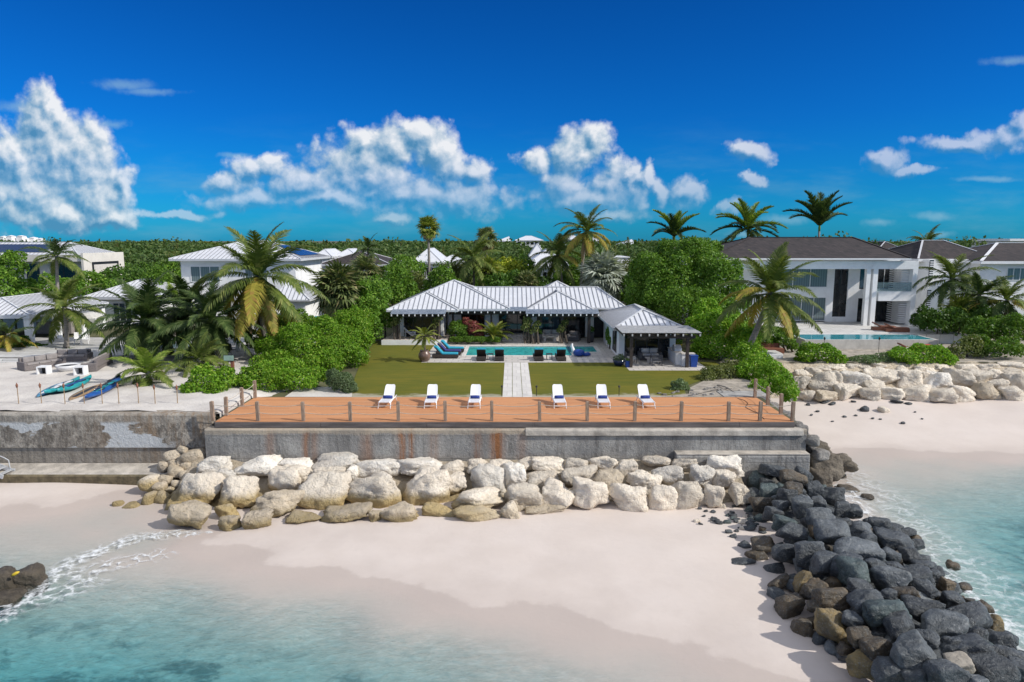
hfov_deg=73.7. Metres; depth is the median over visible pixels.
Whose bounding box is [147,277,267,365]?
coconut palm
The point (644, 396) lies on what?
rolled towel
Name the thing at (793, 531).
boulder
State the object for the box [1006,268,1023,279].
window
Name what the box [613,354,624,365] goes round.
planter
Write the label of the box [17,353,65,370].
outdoor sofa
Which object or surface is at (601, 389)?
sun lounger
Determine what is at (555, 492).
boulder
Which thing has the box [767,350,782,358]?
plunge tub
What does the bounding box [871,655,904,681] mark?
boulder
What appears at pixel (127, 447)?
seawall
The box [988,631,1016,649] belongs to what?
boulder
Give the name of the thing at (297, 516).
boulder
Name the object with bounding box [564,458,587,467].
boulder
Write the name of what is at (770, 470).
boulder
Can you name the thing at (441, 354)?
pool lounger
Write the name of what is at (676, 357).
grill counter
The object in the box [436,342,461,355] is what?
pool lounger
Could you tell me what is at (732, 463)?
boulder
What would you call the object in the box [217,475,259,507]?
boulder
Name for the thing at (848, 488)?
stone
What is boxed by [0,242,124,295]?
beige house
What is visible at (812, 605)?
boulder
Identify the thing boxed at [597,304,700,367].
pool house
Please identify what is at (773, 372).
shrub
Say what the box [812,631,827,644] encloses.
boulder
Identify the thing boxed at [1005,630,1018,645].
boulder
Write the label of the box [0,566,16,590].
reef rock
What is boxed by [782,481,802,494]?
boulder
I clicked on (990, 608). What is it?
boulder
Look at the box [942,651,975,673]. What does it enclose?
boulder
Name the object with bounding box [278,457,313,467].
boulder
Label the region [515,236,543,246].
skyline building
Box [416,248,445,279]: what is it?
distant house
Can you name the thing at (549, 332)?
outdoor sofa
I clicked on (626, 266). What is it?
broadleaf tree
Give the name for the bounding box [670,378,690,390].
shrub
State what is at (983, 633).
boulder
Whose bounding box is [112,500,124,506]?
boulder
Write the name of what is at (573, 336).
armchair
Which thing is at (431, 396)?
rolled towel
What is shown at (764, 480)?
boulder
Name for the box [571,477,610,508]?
boulder
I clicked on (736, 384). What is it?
sandy border
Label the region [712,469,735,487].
boulder
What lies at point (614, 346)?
window
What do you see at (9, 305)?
open pavilion
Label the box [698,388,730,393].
dry branch
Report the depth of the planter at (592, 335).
60.89 m
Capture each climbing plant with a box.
[390,314,402,339]
[430,315,442,339]
[520,316,532,343]
[529,320,541,343]
[556,319,568,343]
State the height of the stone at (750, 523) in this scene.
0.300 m
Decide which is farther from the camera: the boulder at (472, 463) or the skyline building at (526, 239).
the skyline building at (526, 239)
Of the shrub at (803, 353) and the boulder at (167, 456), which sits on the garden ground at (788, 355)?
the shrub at (803, 353)
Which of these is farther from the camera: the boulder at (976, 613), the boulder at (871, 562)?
the boulder at (871, 562)
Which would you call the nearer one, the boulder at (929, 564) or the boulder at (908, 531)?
the boulder at (929, 564)
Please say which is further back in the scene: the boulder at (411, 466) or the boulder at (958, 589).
the boulder at (411, 466)
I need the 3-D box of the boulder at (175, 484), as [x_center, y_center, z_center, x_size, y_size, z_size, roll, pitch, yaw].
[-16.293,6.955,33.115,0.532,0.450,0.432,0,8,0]
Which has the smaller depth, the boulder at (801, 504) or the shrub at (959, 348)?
the boulder at (801, 504)
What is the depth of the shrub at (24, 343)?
57.59 m
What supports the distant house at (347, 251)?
on the ground at (352, 370)
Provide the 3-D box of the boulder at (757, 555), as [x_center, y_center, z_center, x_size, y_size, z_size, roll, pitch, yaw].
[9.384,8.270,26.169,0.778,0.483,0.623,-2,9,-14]
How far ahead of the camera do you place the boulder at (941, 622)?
19.69 m
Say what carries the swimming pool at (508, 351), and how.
in the pool terrace at (607, 354)
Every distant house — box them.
[319,248,340,261]
[336,248,356,256]
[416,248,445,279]
[442,255,463,277]
[528,243,541,256]
[528,249,568,281]
[871,241,895,248]
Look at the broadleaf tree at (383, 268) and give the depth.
96.47 m
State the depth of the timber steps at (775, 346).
55.62 m
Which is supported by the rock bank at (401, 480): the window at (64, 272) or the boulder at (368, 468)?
the boulder at (368, 468)
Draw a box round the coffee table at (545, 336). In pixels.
[542,335,557,340]
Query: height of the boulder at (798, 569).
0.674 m
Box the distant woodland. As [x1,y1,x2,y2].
[0,230,1021,271]
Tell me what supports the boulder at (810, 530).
on the rock bank at (790, 514)
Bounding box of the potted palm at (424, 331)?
[409,324,442,350]
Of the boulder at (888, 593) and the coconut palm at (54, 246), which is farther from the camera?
the coconut palm at (54, 246)
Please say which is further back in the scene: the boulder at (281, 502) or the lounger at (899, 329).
the lounger at (899, 329)
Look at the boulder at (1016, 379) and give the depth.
48.74 m
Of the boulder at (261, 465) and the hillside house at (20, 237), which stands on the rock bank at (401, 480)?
the boulder at (261, 465)
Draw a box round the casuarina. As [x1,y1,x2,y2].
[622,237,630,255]
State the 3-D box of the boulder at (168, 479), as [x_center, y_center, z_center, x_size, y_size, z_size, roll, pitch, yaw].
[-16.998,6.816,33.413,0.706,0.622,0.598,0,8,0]
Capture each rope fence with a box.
[209,400,795,420]
[224,380,256,415]
[753,378,783,414]
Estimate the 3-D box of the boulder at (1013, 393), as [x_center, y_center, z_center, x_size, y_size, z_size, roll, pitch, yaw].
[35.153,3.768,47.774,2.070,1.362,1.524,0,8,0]
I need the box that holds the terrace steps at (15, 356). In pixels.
[0,355,123,357]
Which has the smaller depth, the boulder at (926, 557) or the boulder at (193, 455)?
the boulder at (926, 557)
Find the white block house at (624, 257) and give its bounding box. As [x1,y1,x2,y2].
[614,256,629,291]
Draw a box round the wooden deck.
[214,397,794,427]
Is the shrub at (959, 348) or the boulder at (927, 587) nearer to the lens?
the boulder at (927, 587)
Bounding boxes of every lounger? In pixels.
[378,384,396,408]
[424,384,438,408]
[432,345,458,358]
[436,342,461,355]
[440,340,463,352]
[467,384,481,408]
[476,348,486,360]
[495,348,503,360]
[533,348,543,360]
[551,384,566,408]
[555,348,565,360]
[595,384,610,408]
[636,384,655,408]
[871,322,895,330]
[883,323,909,331]
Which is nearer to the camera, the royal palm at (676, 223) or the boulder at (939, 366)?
the boulder at (939, 366)
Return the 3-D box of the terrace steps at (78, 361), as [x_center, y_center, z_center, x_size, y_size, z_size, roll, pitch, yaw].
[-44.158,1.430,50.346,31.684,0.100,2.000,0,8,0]
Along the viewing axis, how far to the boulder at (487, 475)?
31.82 m
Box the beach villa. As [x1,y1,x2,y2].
[381,279,624,344]
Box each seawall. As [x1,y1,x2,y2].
[0,410,217,485]
[204,426,809,486]
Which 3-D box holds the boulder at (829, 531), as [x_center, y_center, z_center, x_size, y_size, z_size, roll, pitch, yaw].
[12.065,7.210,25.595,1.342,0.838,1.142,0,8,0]
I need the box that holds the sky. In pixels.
[0,0,1023,240]
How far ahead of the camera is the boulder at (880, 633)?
19.75 m
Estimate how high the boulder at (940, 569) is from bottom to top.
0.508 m
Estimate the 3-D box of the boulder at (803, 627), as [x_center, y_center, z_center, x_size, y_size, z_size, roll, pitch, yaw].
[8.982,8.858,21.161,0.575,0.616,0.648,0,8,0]
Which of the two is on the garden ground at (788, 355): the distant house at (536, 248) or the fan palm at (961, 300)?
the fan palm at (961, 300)
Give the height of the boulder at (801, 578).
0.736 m
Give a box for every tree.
[0,250,40,333]
[90,263,154,292]
[126,261,160,281]
[138,263,167,284]
[153,261,173,283]
[160,258,180,279]
[162,251,180,270]
[349,274,393,338]
[377,260,419,305]
[378,263,409,276]
[387,254,427,285]
[406,270,427,298]
[421,260,460,290]
[432,260,475,285]
[447,269,477,285]
[482,269,528,285]
[494,256,533,284]
[509,253,536,274]
[528,274,555,285]
[556,254,584,285]
[615,275,626,302]
[619,258,634,275]
[619,271,660,305]
[623,235,750,337]
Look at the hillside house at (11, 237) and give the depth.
712.49 m
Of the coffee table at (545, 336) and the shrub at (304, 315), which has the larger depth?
the coffee table at (545, 336)
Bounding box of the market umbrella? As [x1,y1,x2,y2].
[68,311,103,340]
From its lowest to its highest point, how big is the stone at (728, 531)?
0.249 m
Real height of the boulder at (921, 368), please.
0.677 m
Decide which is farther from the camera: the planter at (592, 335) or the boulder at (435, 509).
the planter at (592, 335)
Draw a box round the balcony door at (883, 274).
[877,269,894,288]
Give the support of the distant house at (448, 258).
on the ground at (352, 370)
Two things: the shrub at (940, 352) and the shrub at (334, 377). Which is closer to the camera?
the shrub at (334, 377)
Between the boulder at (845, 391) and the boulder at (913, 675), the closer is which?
the boulder at (913, 675)
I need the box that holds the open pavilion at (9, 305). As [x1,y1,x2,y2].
[0,292,108,343]
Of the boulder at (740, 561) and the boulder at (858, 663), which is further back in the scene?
the boulder at (740, 561)
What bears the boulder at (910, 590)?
on the boulder at (916, 607)
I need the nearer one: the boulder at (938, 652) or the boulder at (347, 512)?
the boulder at (938, 652)
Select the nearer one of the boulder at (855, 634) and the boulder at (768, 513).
the boulder at (855, 634)
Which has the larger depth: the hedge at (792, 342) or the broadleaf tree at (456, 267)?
the broadleaf tree at (456, 267)
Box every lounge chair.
[624,351,636,363]
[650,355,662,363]
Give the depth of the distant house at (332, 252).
118.78 m
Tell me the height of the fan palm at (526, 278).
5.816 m
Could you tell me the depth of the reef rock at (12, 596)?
23.35 m
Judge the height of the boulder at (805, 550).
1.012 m
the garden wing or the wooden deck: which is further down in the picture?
the wooden deck
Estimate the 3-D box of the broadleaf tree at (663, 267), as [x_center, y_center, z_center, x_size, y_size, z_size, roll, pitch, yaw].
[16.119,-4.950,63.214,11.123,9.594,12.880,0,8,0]
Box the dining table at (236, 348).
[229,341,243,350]
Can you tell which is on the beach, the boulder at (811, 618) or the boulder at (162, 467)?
the boulder at (811, 618)
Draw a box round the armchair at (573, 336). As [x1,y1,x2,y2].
[566,331,580,341]
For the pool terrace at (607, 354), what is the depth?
52.99 m
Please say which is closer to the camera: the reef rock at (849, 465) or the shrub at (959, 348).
the reef rock at (849, 465)
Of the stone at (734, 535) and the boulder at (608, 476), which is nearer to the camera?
the stone at (734, 535)
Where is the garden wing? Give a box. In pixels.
[85,279,178,323]
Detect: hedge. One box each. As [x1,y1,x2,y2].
[248,305,375,371]
[449,336,500,343]
[747,323,800,346]
[760,332,798,351]
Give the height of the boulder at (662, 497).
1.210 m
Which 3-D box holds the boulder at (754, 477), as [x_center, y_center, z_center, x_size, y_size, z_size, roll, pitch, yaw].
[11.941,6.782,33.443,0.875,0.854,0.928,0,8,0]
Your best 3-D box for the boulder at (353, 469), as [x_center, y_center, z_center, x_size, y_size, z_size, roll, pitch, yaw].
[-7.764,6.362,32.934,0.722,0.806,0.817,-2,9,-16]
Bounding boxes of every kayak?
[44,376,79,392]
[57,374,91,391]
[85,376,121,397]
[94,374,120,390]
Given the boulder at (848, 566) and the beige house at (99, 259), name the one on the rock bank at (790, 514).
the boulder at (848, 566)
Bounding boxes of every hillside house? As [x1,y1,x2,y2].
[7,235,16,240]
[17,235,26,241]
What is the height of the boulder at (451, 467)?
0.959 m
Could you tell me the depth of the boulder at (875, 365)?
50.66 m
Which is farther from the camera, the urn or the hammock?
the hammock
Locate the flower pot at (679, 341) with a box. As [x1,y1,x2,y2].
[676,339,682,346]
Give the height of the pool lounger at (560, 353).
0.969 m
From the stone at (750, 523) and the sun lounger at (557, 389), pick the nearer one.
the stone at (750, 523)
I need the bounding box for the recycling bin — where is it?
[689,355,697,366]
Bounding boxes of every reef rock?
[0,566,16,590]
[0,587,27,608]
[12,562,48,595]
[809,454,844,481]
[809,467,832,486]
[817,440,831,452]
[830,453,858,471]
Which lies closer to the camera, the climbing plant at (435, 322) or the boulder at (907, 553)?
the boulder at (907, 553)
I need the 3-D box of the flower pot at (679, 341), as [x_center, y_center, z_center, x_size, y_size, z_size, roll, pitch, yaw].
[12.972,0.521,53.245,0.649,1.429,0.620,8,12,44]
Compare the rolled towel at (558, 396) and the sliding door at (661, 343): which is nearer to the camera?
the rolled towel at (558, 396)
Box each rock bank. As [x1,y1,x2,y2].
[164,459,747,510]
[722,361,1023,397]
[776,482,975,673]
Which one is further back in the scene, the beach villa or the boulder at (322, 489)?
the beach villa
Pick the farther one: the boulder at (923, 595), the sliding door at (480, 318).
the sliding door at (480, 318)
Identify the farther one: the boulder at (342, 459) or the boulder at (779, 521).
the boulder at (342, 459)
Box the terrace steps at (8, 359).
[0,356,129,360]
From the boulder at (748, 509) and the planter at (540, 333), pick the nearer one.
the boulder at (748, 509)
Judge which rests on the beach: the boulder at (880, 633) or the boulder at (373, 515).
the boulder at (373, 515)
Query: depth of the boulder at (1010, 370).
50.02 m
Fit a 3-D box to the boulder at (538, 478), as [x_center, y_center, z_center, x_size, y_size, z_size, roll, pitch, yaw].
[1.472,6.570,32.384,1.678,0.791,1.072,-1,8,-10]
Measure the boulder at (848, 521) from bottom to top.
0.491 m
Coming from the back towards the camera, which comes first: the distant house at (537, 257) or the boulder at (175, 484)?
the distant house at (537, 257)
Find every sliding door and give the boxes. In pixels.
[404,317,440,335]
[461,314,484,336]
[499,314,525,332]
[537,317,559,331]
[564,317,584,336]
[624,334,669,357]
[776,297,825,320]
[875,301,891,321]
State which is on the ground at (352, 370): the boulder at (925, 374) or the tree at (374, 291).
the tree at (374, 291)
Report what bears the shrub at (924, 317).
on the garden ground at (788, 355)
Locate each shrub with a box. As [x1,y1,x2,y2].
[0,335,47,348]
[34,269,117,296]
[178,362,239,393]
[237,357,326,391]
[244,313,282,354]
[276,308,315,330]
[324,368,357,392]
[446,319,468,342]
[462,317,484,341]
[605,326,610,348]
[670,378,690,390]
[684,296,761,359]
[696,358,741,380]
[732,340,800,402]
[793,341,848,363]
[846,352,898,364]
[886,342,959,365]
[909,303,1003,335]
[947,334,987,358]
[960,312,1023,357]
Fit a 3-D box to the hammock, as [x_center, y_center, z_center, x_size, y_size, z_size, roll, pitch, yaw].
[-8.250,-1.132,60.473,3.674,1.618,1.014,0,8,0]
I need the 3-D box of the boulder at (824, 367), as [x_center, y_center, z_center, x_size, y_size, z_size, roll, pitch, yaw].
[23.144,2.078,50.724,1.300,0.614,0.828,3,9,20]
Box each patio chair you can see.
[73,332,80,344]
[81,332,88,343]
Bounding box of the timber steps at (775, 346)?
[759,342,784,353]
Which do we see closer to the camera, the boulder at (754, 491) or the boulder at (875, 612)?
the boulder at (875, 612)
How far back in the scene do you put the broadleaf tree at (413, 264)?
90.79 m
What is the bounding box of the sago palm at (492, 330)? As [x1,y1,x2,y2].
[473,321,513,343]
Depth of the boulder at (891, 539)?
25.75 m
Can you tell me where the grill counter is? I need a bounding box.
[667,347,694,365]
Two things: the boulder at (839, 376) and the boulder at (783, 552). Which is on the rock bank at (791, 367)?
the boulder at (839, 376)
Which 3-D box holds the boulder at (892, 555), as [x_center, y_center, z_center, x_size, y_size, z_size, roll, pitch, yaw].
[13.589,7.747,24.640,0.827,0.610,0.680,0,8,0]
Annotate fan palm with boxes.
[305,257,365,321]
[350,252,382,282]
[414,215,440,288]
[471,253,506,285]
[474,226,497,272]
[512,270,538,285]
[936,292,980,331]
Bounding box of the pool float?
[573,349,590,355]
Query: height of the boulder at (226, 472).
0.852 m
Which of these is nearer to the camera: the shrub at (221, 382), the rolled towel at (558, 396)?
the rolled towel at (558, 396)
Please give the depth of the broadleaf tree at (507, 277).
77.27 m
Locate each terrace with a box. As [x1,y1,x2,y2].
[0,337,315,358]
[427,338,706,369]
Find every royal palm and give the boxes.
[646,209,706,247]
[710,198,788,242]
[783,190,852,236]
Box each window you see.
[26,264,39,282]
[51,264,75,284]
[92,261,118,272]
[113,303,129,320]
[190,266,220,281]
[245,267,267,280]
[612,331,616,351]
[782,269,827,286]
[831,269,848,316]
[857,298,862,321]
[859,269,864,288]
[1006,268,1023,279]
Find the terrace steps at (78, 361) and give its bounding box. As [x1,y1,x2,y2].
[0,357,134,362]
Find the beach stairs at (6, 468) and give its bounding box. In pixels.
[0,456,15,478]
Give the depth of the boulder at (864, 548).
24.02 m
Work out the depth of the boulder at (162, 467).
33.98 m
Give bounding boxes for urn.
[418,349,430,361]
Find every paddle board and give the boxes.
[37,382,62,396]
[69,384,99,399]
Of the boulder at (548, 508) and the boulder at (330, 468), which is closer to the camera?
the boulder at (548, 508)
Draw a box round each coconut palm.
[0,316,37,351]
[10,271,105,347]
[17,239,90,291]
[76,270,196,362]
[106,344,184,387]
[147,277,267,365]
[148,270,238,341]
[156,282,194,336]
[164,332,230,377]
[186,222,330,356]
[351,233,383,261]
[445,231,506,285]
[529,231,582,285]
[553,204,615,285]
[715,241,825,362]
[906,224,957,243]
[912,251,1000,330]
[944,271,1013,314]
[969,276,1023,317]
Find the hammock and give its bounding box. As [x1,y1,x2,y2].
[400,323,429,336]
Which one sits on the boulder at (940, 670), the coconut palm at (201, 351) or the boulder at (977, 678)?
the boulder at (977, 678)
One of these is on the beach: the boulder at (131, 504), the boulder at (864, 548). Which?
the boulder at (131, 504)
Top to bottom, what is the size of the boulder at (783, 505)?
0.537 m
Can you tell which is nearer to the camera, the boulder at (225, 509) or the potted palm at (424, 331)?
the boulder at (225, 509)
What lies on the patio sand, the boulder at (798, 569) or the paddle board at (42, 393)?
the paddle board at (42, 393)
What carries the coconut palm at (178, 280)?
on the terrace at (93, 345)
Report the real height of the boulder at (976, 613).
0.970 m
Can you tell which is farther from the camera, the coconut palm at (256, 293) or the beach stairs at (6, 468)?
the coconut palm at (256, 293)
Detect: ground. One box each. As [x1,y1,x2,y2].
[0,241,1023,421]
[706,334,1023,361]
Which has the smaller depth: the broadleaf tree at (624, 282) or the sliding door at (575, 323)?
the sliding door at (575, 323)
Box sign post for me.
[223,355,234,368]
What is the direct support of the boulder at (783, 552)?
on the boulder at (777, 568)
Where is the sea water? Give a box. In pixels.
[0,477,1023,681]
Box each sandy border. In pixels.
[285,387,351,396]
[659,375,760,396]
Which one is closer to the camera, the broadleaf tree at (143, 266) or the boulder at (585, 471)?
the boulder at (585, 471)
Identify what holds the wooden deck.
on the seawall at (753, 448)
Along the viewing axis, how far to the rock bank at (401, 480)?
32.89 m
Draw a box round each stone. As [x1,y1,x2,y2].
[715,520,722,524]
[723,519,731,523]
[725,529,732,533]
[729,533,736,537]
[737,519,746,523]
[743,526,755,530]
[747,521,756,526]
[837,484,859,491]
[859,406,868,411]
[860,493,873,499]
[877,406,889,412]
[909,535,921,538]
[945,561,960,570]
[959,582,972,592]
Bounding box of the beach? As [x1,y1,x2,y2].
[0,395,1023,681]
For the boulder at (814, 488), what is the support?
on the rock bank at (790, 514)
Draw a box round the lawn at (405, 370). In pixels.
[352,341,724,396]
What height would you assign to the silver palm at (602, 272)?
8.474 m
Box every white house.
[168,240,329,315]
[889,240,1023,317]
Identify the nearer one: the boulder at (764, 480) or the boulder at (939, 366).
the boulder at (764, 480)
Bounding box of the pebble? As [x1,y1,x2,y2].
[890,399,903,402]
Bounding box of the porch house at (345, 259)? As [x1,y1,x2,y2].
[322,251,397,296]
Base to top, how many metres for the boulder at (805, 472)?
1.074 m
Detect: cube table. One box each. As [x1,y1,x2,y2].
[36,365,51,373]
[73,365,88,375]
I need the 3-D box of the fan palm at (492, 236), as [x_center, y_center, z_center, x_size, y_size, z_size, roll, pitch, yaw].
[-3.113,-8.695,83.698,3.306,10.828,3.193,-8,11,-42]
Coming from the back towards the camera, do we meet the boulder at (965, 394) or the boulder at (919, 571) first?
the boulder at (965, 394)
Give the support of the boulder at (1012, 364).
on the rock bank at (791, 367)
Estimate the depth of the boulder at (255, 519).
28.87 m
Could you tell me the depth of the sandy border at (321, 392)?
40.50 m
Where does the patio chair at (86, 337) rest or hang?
on the terrace at (93, 345)
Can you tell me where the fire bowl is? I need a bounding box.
[55,363,80,371]
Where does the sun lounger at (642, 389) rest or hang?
on the wooden deck
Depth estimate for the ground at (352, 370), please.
58.76 m
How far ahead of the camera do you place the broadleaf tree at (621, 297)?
80.00 m
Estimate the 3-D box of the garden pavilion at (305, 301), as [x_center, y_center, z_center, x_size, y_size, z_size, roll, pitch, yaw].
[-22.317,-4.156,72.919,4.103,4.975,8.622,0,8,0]
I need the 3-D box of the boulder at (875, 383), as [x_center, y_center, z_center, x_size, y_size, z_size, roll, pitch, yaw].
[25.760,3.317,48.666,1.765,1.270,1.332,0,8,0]
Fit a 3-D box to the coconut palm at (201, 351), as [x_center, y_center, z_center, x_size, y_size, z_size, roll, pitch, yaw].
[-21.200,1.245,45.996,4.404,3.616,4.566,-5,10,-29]
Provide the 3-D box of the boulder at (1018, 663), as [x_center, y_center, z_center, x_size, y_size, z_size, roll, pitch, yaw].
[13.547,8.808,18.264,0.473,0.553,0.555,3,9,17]
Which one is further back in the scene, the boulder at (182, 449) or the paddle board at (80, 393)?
the paddle board at (80, 393)
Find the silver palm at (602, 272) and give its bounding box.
[576,248,626,300]
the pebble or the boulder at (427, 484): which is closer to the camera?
the boulder at (427, 484)
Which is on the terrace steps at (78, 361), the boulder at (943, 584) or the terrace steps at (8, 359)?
the terrace steps at (8, 359)
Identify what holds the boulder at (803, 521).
on the rock bank at (790, 514)
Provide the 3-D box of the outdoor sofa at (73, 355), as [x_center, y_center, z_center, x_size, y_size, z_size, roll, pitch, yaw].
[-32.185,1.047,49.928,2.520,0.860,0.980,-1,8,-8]
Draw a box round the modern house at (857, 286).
[677,237,966,342]
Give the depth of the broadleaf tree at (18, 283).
66.47 m
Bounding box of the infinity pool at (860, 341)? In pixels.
[793,335,938,348]
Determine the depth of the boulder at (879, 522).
28.15 m
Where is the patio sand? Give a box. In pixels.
[0,358,316,416]
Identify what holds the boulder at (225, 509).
on the beach
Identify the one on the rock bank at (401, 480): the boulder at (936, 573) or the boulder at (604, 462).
the boulder at (604, 462)
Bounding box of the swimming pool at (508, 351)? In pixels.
[462,346,601,355]
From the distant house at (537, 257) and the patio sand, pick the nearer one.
the patio sand
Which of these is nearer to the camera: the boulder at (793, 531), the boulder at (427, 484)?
the boulder at (793, 531)
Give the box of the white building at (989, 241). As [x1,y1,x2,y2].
[969,239,1023,246]
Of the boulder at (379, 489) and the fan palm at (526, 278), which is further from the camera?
the fan palm at (526, 278)
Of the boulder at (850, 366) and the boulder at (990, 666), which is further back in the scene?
the boulder at (850, 366)
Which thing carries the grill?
on the grill counter
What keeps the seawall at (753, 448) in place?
on the beach
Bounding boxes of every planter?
[536,328,542,341]
[590,326,594,341]
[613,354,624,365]
[625,358,629,366]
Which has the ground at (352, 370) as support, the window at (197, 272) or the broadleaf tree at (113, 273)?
the broadleaf tree at (113, 273)
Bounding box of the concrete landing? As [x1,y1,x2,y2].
[717,391,770,399]
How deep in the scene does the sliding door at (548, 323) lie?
64.00 m
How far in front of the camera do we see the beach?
24.66 m
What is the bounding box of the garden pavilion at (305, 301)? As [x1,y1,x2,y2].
[277,278,323,322]
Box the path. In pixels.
[503,363,531,396]
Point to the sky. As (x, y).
(137, 120)
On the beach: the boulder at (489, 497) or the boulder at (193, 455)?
the boulder at (489, 497)
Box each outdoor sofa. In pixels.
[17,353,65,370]
[57,349,92,361]
[81,352,112,371]
[542,330,559,339]
[637,348,661,360]
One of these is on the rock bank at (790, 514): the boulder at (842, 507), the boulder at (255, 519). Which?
the boulder at (842, 507)
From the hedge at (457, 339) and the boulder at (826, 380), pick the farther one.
the hedge at (457, 339)
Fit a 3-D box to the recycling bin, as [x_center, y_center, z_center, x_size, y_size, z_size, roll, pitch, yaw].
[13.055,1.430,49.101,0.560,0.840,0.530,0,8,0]
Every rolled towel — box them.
[383,395,392,398]
[427,395,435,398]
[470,395,479,398]
[554,395,563,398]
[598,395,606,398]
[640,395,649,398]
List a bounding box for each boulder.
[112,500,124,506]
[122,501,139,508]
[137,474,159,491]
[141,490,157,504]
[151,481,167,490]
[153,490,170,503]
[157,461,167,472]
[158,475,172,484]
[162,449,180,461]
[164,486,175,493]
[165,499,202,508]
[167,460,176,465]
[167,464,183,477]
[167,500,211,528]
[171,480,180,488]
[176,455,182,465]
[176,471,225,503]
[177,446,188,453]
[178,470,187,479]
[180,448,205,462]
[180,462,190,469]
[196,456,233,472]
[214,503,239,516]
[216,468,236,477]
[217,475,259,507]
[218,515,241,531]
[233,454,282,476]
[241,507,273,529]
[250,489,304,517]
[268,464,306,490]
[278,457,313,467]
[285,510,321,523]
[297,470,351,509]
[298,467,312,482]
[311,452,359,469]
[312,466,346,472]
[320,501,372,522]
[345,464,358,479]
[345,471,401,508]
[355,458,402,477]
[368,510,381,521]
[379,501,418,521]
[396,457,442,475]
[402,466,451,505]
[422,502,455,516]
[441,460,464,474]
[449,471,466,494]
[451,487,505,508]
[452,504,500,521]
[466,458,487,474]
[470,463,505,495]
[489,459,511,467]
[501,500,519,518]
[503,461,526,487]
[504,482,543,511]
[515,456,532,470]
[524,503,567,514]
[527,470,560,489]
[531,456,564,476]
[541,477,574,506]
[561,465,597,485]
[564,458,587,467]
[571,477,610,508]
[588,456,618,468]
[592,468,623,486]
[608,483,647,511]
[614,459,637,476]
[626,469,662,495]
[641,455,671,466]
[647,484,677,510]
[651,465,683,485]
[671,458,697,471]
[671,481,705,509]
[689,463,715,488]
[704,484,724,507]
[705,454,744,478]
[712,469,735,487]
[728,482,750,505]
[731,557,755,564]
[737,540,750,548]
[744,506,753,511]
[744,549,767,560]
[746,470,765,489]
[748,487,759,496]
[748,497,772,513]
[750,535,774,552]
[754,513,763,521]
[758,463,785,476]
[758,526,765,530]
[759,477,774,484]
[759,483,777,496]
[762,506,783,521]
[763,562,784,573]
[766,586,785,599]
[767,572,789,588]
[771,514,797,530]
[771,543,794,562]
[772,500,788,511]
[774,592,805,618]
[775,522,807,541]
[776,488,797,505]
[779,469,807,485]
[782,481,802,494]
[786,579,794,591]
[790,494,812,519]
[790,617,813,636]
[791,375,810,390]
[792,570,812,592]
[793,558,808,572]
[794,369,812,376]
[794,466,813,481]
[794,540,825,569]
[795,423,808,434]
[798,390,815,400]
[799,517,807,527]
[799,577,829,599]
[804,367,821,375]
[805,434,819,446]
[805,480,823,496]
[806,445,816,454]
[806,507,835,524]
[806,599,819,612]
[807,371,838,390]
[807,525,815,539]
[807,616,814,628]
[809,550,837,574]
[810,448,829,460]
[810,495,826,507]
[811,587,850,610]
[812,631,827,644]
[813,518,850,544]
[814,389,837,401]
[814,608,851,646]
[817,364,831,370]
[822,487,845,505]
[824,544,832,550]
[824,576,841,587]
[824,639,837,655]
[829,551,862,577]
[830,364,847,369]
[832,370,843,382]
[833,383,861,400]
[833,536,885,560]
[834,500,850,516]
[835,647,854,661]
[836,518,851,526]
[836,556,870,585]
[836,641,852,655]
[840,370,872,386]
[841,609,863,626]
[843,503,862,518]
[845,363,861,368]
[845,649,873,679]
[846,589,883,619]
[846,626,872,648]
[847,577,873,592]
[849,520,873,536]
[858,365,871,369]
[858,387,880,400]
[858,636,892,660]
[859,530,876,541]
[861,378,885,387]
[862,599,911,626]
[863,367,871,374]
[863,558,886,568]
[867,517,891,528]
[869,367,900,383]
[869,565,912,590]
[871,363,886,367]
[871,630,886,637]
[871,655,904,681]
[872,526,914,550]
[878,386,905,400]
[880,588,897,599]
[882,546,901,562]
[882,609,914,640]
[883,561,904,569]
[889,629,937,669]
[891,522,903,528]
[891,525,901,531]
[891,586,920,600]
[894,368,923,387]
[897,547,921,564]
[900,594,945,622]
[901,384,930,401]
[901,527,916,535]
[901,669,926,681]
[903,564,935,586]
[908,559,936,568]
[911,538,924,550]
[912,578,940,598]
[914,366,935,370]
[916,628,939,649]
[919,591,932,599]
[920,554,930,560]
[920,608,969,637]
[920,658,972,681]
[921,371,930,378]
[923,370,952,387]
[929,387,958,403]
[930,567,940,582]
[933,647,943,658]
[935,364,949,369]
[936,576,955,591]
[936,580,961,593]
[937,565,944,576]
[939,590,965,608]
[939,633,995,653]
[940,367,977,386]
[940,636,961,643]
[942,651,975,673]
[946,601,992,630]
[948,385,976,401]
[954,364,978,368]
[963,368,993,381]
[963,598,975,601]
[967,626,988,642]
[967,651,1020,681]
[970,382,1001,399]
[970,674,989,681]
[976,364,999,369]
[978,599,994,612]
[987,369,1003,379]
[987,378,1009,389]
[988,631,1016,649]
[990,614,1004,631]
[993,644,1023,658]
[996,361,1023,367]
[997,385,1023,400]
[1000,372,1023,390]
[1001,367,1023,373]
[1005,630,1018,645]
[1007,656,1023,681]
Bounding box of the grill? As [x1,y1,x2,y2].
[672,345,681,350]
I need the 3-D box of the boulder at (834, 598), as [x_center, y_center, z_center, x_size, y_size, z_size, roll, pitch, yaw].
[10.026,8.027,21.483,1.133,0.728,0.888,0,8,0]

